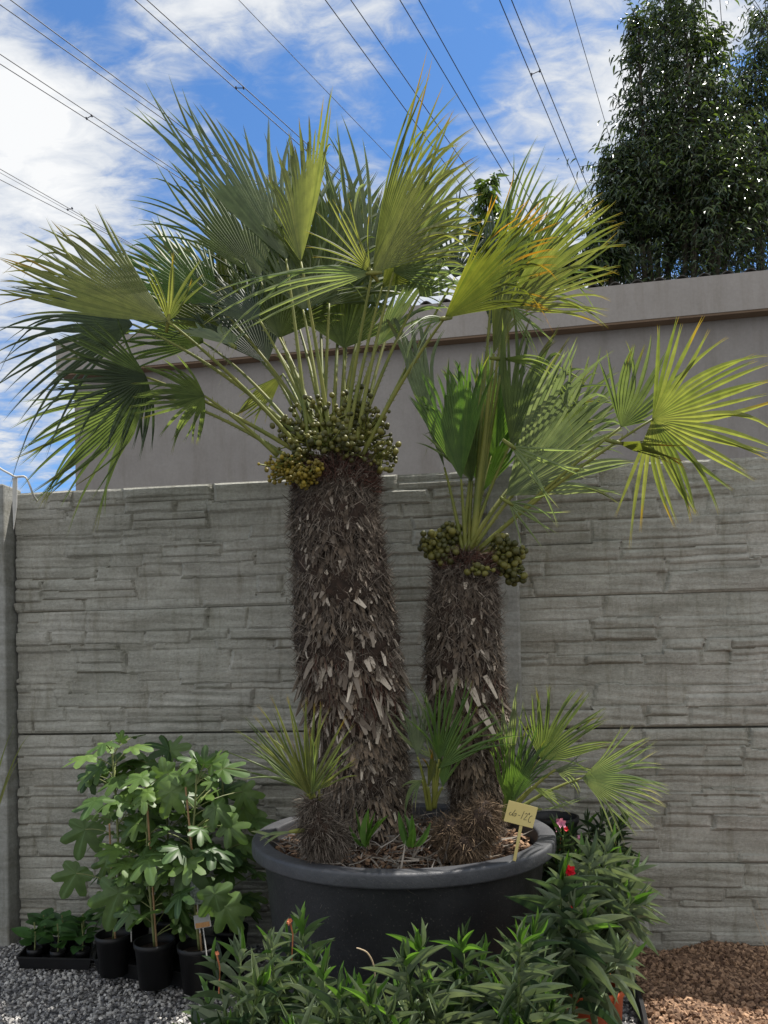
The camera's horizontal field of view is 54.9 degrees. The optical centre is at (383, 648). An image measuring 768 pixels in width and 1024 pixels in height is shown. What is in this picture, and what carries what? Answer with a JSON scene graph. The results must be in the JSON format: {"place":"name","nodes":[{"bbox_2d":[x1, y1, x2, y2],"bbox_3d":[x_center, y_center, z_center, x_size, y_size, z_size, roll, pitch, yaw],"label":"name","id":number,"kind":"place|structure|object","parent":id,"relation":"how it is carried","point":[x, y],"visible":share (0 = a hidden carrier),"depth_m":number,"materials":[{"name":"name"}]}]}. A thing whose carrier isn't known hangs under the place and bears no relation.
{"place":"outdoors","nodes":[
{"label":"outdoors","id":0,"kind":"place"},
{"bbox_2d":[1,173,146,253],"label":"power line","id":1,"kind":"object","parent":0,"point":[70,211],"visible":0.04,"depth_m":23.92,"materials":[{"name":"metal"}]},
{"bbox_2d":[0,169,155,258],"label":"power line","id":2,"kind":"object","parent":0,"point":[71,208],"visible":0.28,"depth_m":23.97,"materials":[{"name":"metal"}]},
{"bbox_2d":[0,54,210,197],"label":"power line","id":3,"kind":"object","parent":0,"point":[86,118],"visible":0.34,"depth_m":19.94,"materials":[{"name":"metal"}]},
{"bbox_2d":[0,0,423,302],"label":"power line","id":4,"kind":"object","parent":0,"point":[104,77],"visible":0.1,"depth_m":18.34,"materials":[{"name":"metal"}]},
{"bbox_2d":[135,0,457,279],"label":"power line","id":5,"kind":"object","parent":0,"point":[236,87],"visible":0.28,"depth_m":18.68,"materials":[{"name":"metal"}]},
{"bbox_2d":[0,938,640,1023],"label":"ground","id":6,"kind":"structure","parent":0,"point":[141,1020],"depth_m":2.46,"materials":[{"name":"grey gravel"}]},
{"bbox_2d":[0,726,28,802],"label":"grass tuft","id":7,"kind":"object","parent":6,"relation":"on","point":[4,787],"visible":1,"depth_m":2.00,"materials":[{"name":"green plant"}]},
{"bbox_2d":[16,936,92,969],"bbox_3d":[-1.224,1.153,2.807,0.351,0.045,0.211,-1,-1,6],"label":"plant tray","id":8,"kind":"object","parent":6,"relation":"on","point":[69,961],"visible":0.63,"depth_m":2.71,"materials":[{"name":"black plastic"}]},
{"bbox_2d":[11,919,56,956],"bbox_3d":[-1.309,1.095,2.790,0.154,0.143,0.130,-2,-1,32],"label":"potted seedling","id":9,"kind":"object","parent":8,"relation":"on","point":[29,935],"visible":0.81,"depth_m":2.78,"materials":[{"name":"green plant"}]},
{"bbox_2d":[25,907,54,953],"bbox_3d":[-1.302,1.089,2.856,0.170,0.157,0.134,-1,-1,0],"label":"potted seedling","id":10,"kind":"object","parent":8,"relation":"on","point":[33,917],"visible":0.51,"depth_m":2.85,"materials":[{"name":"green plant"}]},
{"bbox_2d":[36,919,80,957],"bbox_3d":[-1.207,1.093,2.744,0.151,0.140,0.170,-1,-1,0],"label":"potted seedling","id":11,"kind":"object","parent":8,"relation":"on","point":[58,949],"visible":0.78,"depth_m":2.74,"materials":[{"name":"green plant"}]},
{"bbox_2d":[41,910,80,951],"bbox_3d":[-1.250,1.097,2.870,0.147,0.140,0.119,-1,-1,-35],"label":"potted seedling","id":12,"kind":"object","parent":8,"relation":"on","point":[60,916],"visible":0.3,"depth_m":2.87,"materials":[{"name":"green plant"}]},
{"bbox_2d":[59,920,96,957],"bbox_3d":[-1.134,1.081,2.751,0.147,0.163,0.160,-1,-1,-21],"label":"potted seedling","id":13,"kind":"object","parent":8,"relation":"on","point":[82,951],"visible":0.81,"depth_m":2.74,"materials":[{"name":"green plant"}]},
{"bbox_2d":[57,908,100,946],"bbox_3d":[-1.163,1.081,2.855,0.153,0.167,0.153,-1,-1,0],"label":"potted seedling","id":14,"kind":"object","parent":8,"relation":"on","point":[87,915],"visible":0.44,"depth_m":2.86,"materials":[{"name":"green plant"}]},
{"bbox_2d":[92,943,233,992],"bbox_3d":[-0.805,1.135,2.684,0.742,0.055,0.228,-2,-1,21],"label":"plant tray","id":15,"kind":"object","parent":6,"relation":"on","point":[176,978],"visible":0.22,"depth_m":2.60,"materials":[{"name":"black plastic"}]},
{"bbox_2d":[51,730,162,978],"bbox_3d":[-0.966,0.712,2.604,0.405,0.858,0.389,-1,-1,0],"label":"potted fig","id":16,"kind":"object","parent":15,"relation":"on","point":[113,949],"visible":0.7,"depth_m":2.59,"materials":[{"name":"green plant"}]},
{"bbox_2d":[131,905,139,941],"bbox_3d":[-0.885,0.957,2.579,0.070,0.124,0.015,-1,-1,0],"label":"plant label","id":17,"kind":"object","parent":16,"relation":"attached to","point":[136,907],"visible":0.34,"depth_m":2.58,"materials":[{"name":"white plastic"}]},
{"bbox_2d":[86,794,174,957],"bbox_3d":[-0.942,0.832,2.762,0.378,0.623,0.358,-2,-1,44],"label":"potted fig","id":18,"kind":"object","parent":15,"relation":"on","point":[141,928],"visible":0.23,"depth_m":2.72,"materials":[{"name":"green plant"}]},
{"bbox_2d":[91,757,197,990],"bbox_3d":[-0.787,0.750,2.495,0.338,0.770,0.372,-1,-1,0],"label":"potted fig","id":19,"kind":"object","parent":15,"relation":"on","point":[154,950],"visible":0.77,"depth_m":2.46,"materials":[{"name":"green plant"}]},
{"bbox_2d":[112,735,214,958],"bbox_3d":[-0.827,0.734,2.777,0.402,0.814,0.366,-1,-1,0],"label":"potted fig","id":20,"kind":"object","parent":15,"relation":"on","point":[170,750],"visible":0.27,"depth_m":2.77,"materials":[{"name":"green plant"}]},
{"bbox_2d":[127,745,265,995],"bbox_3d":[-0.626,0.727,2.480,0.422,0.809,0.388,-1,-1,0],"label":"potted fig","id":21,"kind":"object","parent":15,"relation":"on","point":[222,905],"visible":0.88,"depth_m":2.42,"materials":[{"name":"green plant"}]},
{"bbox_2d":[190,881,202,932],"bbox_3d":[-0.610,0.832,2.401,0.048,0.175,0.020,-1,-1,0],"label":"plant label","id":22,"kind":"object","parent":21,"relation":"in","point":[193,892],"visible":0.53,"depth_m":2.40,"materials":[{"name":"plastic"}]},
{"bbox_2d":[193,914,210,955],"bbox_3d":[-0.580,0.914,2.360,0.057,0.135,0.016,-1,-1,0],"label":"plant label","id":23,"kind":"object","parent":21,"relation":"in","point":[203,922],"visible":0.75,"depth_m":2.36,"materials":[{"name":"white plastic"}]},
{"bbox_2d":[180,750,276,970],"bbox_3d":[-0.560,0.750,2.641,0.392,0.767,0.350,-1,-1,0],"label":"potted fig","id":24,"kind":"object","parent":15,"relation":"on","point":[259,820],"visible":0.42,"depth_m":2.62,"materials":[{"name":"green plant"}]},
{"bbox_2d":[172,926,301,1023],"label":"potted oleander","id":25,"kind":"object","parent":6,"relation":"on","point":[244,1006],"visible":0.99,"depth_m":1.60,"materials":[{"name":"green plant"}]},
{"bbox_2d":[231,902,345,1023],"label":"potted oleander","id":26,"kind":"object","parent":6,"relation":"on","point":[289,962],"visible":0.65,"depth_m":1.62,"materials":[{"name":"green plant"}]},
{"bbox_2d":[277,941,373,1023],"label":"potted oleander","id":27,"kind":"object","parent":6,"relation":"on","point":[311,1013],"visible":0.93,"depth_m":1.49,"materials":[{"name":"green plant"}]},
{"bbox_2d":[326,966,418,1023],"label":"potted oleander","id":28,"kind":"object","parent":6,"relation":"on","point":[374,1004],"visible":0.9,"depth_m":1.41,"materials":[{"name":"green plant"}]},
{"bbox_2d":[0,457,767,950],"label":"concrete fence","id":29,"kind":"object","parent":6,"relation":"on","point":[150,613],"visible":0.5,"depth_m":2.86,"materials":[{"name":"grey concrete"}]},
{"bbox_2d":[0,467,37,528],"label":"plastic tie","id":30,"kind":"object","parent":29,"relation":"hanging from","point":[14,490],"visible":0.94,"depth_m":2.94,"materials":[{"name":"white plastic"}]},
{"bbox_2d":[252,797,555,1018],"bbox_3d":[0.064,0.809,2.286,0.924,0.679,0.924,-1,-1,0],"label":"plant tub","id":31,"kind":"object","parent":6,"relation":"on","point":[369,900],"visible":0.41,"depth_m":1.92,"materials":[{"name":"plastic"}]},
{"bbox_2d":[0,49,558,850],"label":"fan palm","id":32,"kind":"object","parent":31,"relation":"in","point":[298,255],"visible":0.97,"depth_m":2.26,"materials":[{"name":"green plant"}]},
{"bbox_2d":[219,697,358,865],"bbox_3d":[-0.246,0.361,1.952,0.388,0.490,0.181,-1,-1,-16],"label":"young fan palm","id":33,"kind":"object","parent":31,"relation":"in","point":[321,831],"visible":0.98,"depth_m":1.95,"materials":[{"name":"green plant"}]},
{"bbox_2d":[349,808,387,846],"bbox_3d":[-0.034,0.480,1.996,0.119,0.108,0.050,-1,-1,-19],"label":"leaf sprout","id":34,"kind":"object","parent":31,"relation":"in","point":[365,836],"visible":1,"depth_m":1.98,"materials":[{"name":"green plant"}]},
{"bbox_2d":[398,811,430,847],"bbox_3d":[0.071,0.480,1.954,0.090,0.092,0.053,-2,-1,33],"label":"leaf sprout","id":35,"kind":"object","parent":31,"relation":"in","point":[409,841],"visible":1,"depth_m":1.97,"materials":[{"name":"green plant"}]},
{"bbox_2d":[385,676,516,821],"bbox_3d":[0.199,0.298,2.107,0.394,0.445,0.108,-1,-1,0],"label":"young fan palm","id":36,"kind":"object","parent":31,"relation":"in","point":[444,745],"visible":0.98,"depth_m":2.11,"materials":[{"name":"green plant"}]},
{"bbox_2d":[425,791,507,865],"bbox_3d":[0.224,0.492,2.006,0.260,0.236,0.212,-1,-1,0],"label":"palm stump","id":37,"kind":"object","parent":31,"relation":"in","point":[472,828],"visible":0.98,"depth_m":1.98,"materials":[{"name":"brown plant"}]},
{"bbox_2d":[504,800,537,860],"bbox_3d":[0.357,0.473,1.927,0.090,0.161,0.014,-1,-1,0],"label":"plant sign","id":38,"kind":"object","parent":31,"relation":"in","point":[520,814],"visible":1,"depth_m":1.92,"materials":[{"name":"yellow plastic"}]},
{"bbox_2d":[380,139,767,837],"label":"fan palm","id":39,"kind":"object","parent":31,"relation":"in","point":[544,433],"visible":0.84,"depth_m":2.35,"materials":[{"name":"green plant"}]},
{"bbox_2d":[483,682,669,847],"bbox_3d":[0.560,0.342,2.211,0.566,0.509,0.121,-1,-1,-9],"label":"young fan palm","id":40,"kind":"object","parent":31,"relation":"in","point":[601,777],"visible":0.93,"depth_m":2.20,"materials":[{"name":"green plant"}]},
{"bbox_2d":[359,919,484,1023],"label":"potted oleander","id":41,"kind":"object","parent":6,"relation":"on","point":[431,1005],"visible":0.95,"depth_m":1.48,"materials":[{"name":"green plant"}]},
{"bbox_2d":[356,948,375,976],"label":"dry shoot","id":42,"kind":"object","parent":41,"relation":"in","point":[370,958],"visible":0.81,"depth_m":1.49,"materials":[{"name":"beige plant"}]},
{"bbox_2d":[417,917,515,1023],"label":"potted oleander","id":43,"kind":"object","parent":6,"relation":"on","point":[459,977],"visible":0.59,"depth_m":1.59,"materials":[{"name":"green plant"}]},
{"bbox_2d":[459,170,513,257],"bbox_3d":[1.352,-2.412,9.511,0.887,7.322,0.702,-1,-1,-11],"label":"tree","id":44,"kind":"object","parent":6,"relation":"on","point":[482,188],"visible":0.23,"depth_m":9.44,"materials":[{"name":"green plant"}]},
{"bbox_2d":[462,907,578,1023],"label":"potted oleander","id":45,"kind":"object","parent":6,"relation":"on","point":[518,991],"visible":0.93,"depth_m":1.49,"materials":[{"name":"green plant"}]},
{"bbox_2d":[496,947,588,1023],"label":"potted oleander","id":46,"kind":"object","parent":6,"relation":"on","point":[552,1006],"visible":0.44,"depth_m":1.52,"materials":[{"name":"green plant"}]},
{"bbox_2d":[535,811,578,890],"bbox_3d":[0.598,0.864,2.585,0.178,0.558,0.178,-1,-1,0],"label":"black pot","id":47,"kind":"object","parent":6,"relation":"on","point":[543,817],"visible":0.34,"depth_m":2.64,"materials":[{"name":"plastic"}]},
{"bbox_2d":[541,813,604,909],"bbox_3d":[0.594,0.848,2.453,0.276,0.586,0.257,-1,-1,-26],"label":"potted oleander","id":48,"kind":"object","parent":6,"relation":"on","point":[565,843],"visible":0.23,"depth_m":2.43,"materials":[{"name":"green plant"}]},
{"bbox_2d":[502,850,646,1023],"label":"potted oleander","id":49,"kind":"object","parent":6,"relation":"on","point":[574,921],"visible":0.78,"depth_m":1.71,"materials":[{"name":"green plant"}]},
{"bbox_2d":[554,227,644,290],"bbox_3d":[2.713,-1.961,9.252,1.211,6.356,0.750,-1,-1,16],"label":"tree","id":50,"kind":"object","parent":6,"relation":"on","point":[621,257],"visible":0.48,"depth_m":9.17,"materials":[{"name":"green plant"}]},
{"bbox_2d":[547,822,669,1023],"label":"potted oleander","id":51,"kind":"object","parent":6,"relation":"on","point":[624,884],"visible":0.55,"depth_m":1.98,"materials":[{"name":"green plant"}]},
{"bbox_2d":[577,802,641,973],"bbox_3d":[0.732,0.836,2.552,0.308,0.607,0.345,-1,-1,0],"label":"potted oleander","id":52,"kind":"object","parent":6,"relation":"on","point":[587,821],"visible":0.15,"depth_m":2.56,"materials":[{"name":"green plant"}]},
{"bbox_2d":[626,973,647,1023],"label":"garden edging","id":53,"kind":"object","parent":6,"relation":"on","point":[638,998],"visible":0.33,"depth_m":2.25,"materials":[{"name":"black plastic"}]},
{"bbox_2d":[557,0,767,286],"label":"tall tree","id":54,"kind":"object","parent":6,"relation":"on","point":[675,176],"visible":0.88,"depth_m":9.45,"materials":[{"name":"green plant"}]},
{"bbox_2d":[679,0,767,272],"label":"tall tree","id":55,"kind":"object","parent":6,"relation":"on","point":[761,57],"visible":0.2,"depth_m":9.92,"materials":[{"name":"green plant"}]},
{"bbox_2d":[239,0,404,172],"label":"power line","id":56,"kind":"object","parent":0,"point":[312,76],"visible":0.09,"depth_m":18.71,"materials":[{"name":"metal"}]},
{"bbox_2d":[0,0,767,492],"label":"sky","id":57,"kind":"structure","parent":0,"point":[45,144],"materials":[{"name":"blue"}]},
{"bbox_2d":[325,0,475,205],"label":"power line","id":58,"kind":"object","parent":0,"point":[385,81],"visible":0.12,"depth_m":18.63,"materials":[{"name":"metal"}]},
{"bbox_2d":[53,268,767,490],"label":"garage building","id":59,"kind":"structure","parent":0,"point":[731,306],"depth_m":5.62,"materials":[{"name":"beige concrete"}]},
{"bbox_2d":[400,0,544,225],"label":"power line","id":60,"kind":"object","parent":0,"point":[469,91],"visible":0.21,"depth_m":19.28,"materials":[{"name":"metal"}]},
{"bbox_2d":[499,0,595,223],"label":"power line","id":61,"kind":"object","parent":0,"point":[539,71],"visible":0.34,"depth_m":19.18,"materials":[{"name":"metal"}]},
{"bbox_2d":[569,0,612,147],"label":"power line","id":62,"kind":"object","parent":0,"point":[588,65],"visible":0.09,"depth_m":18.53,"materials":[{"name":"metal"}]},
{"bbox_2d":[632,940,767,1023],"bbox_3d":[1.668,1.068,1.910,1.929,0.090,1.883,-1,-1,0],"label":"brown gravel","id":63,"kind":"structure","parent":0,"point":[680,988],"depth_m":2.36,"materials":[{"name":"brown gravel"}]},
{"bbox_2d":[749,898,767,952],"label":"grass tuft","id":64,"kind":"object","parent":63,"relation":"on","point":[762,928],"visible":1,"depth_m":2.09,"materials":[{"name":"green plant"}]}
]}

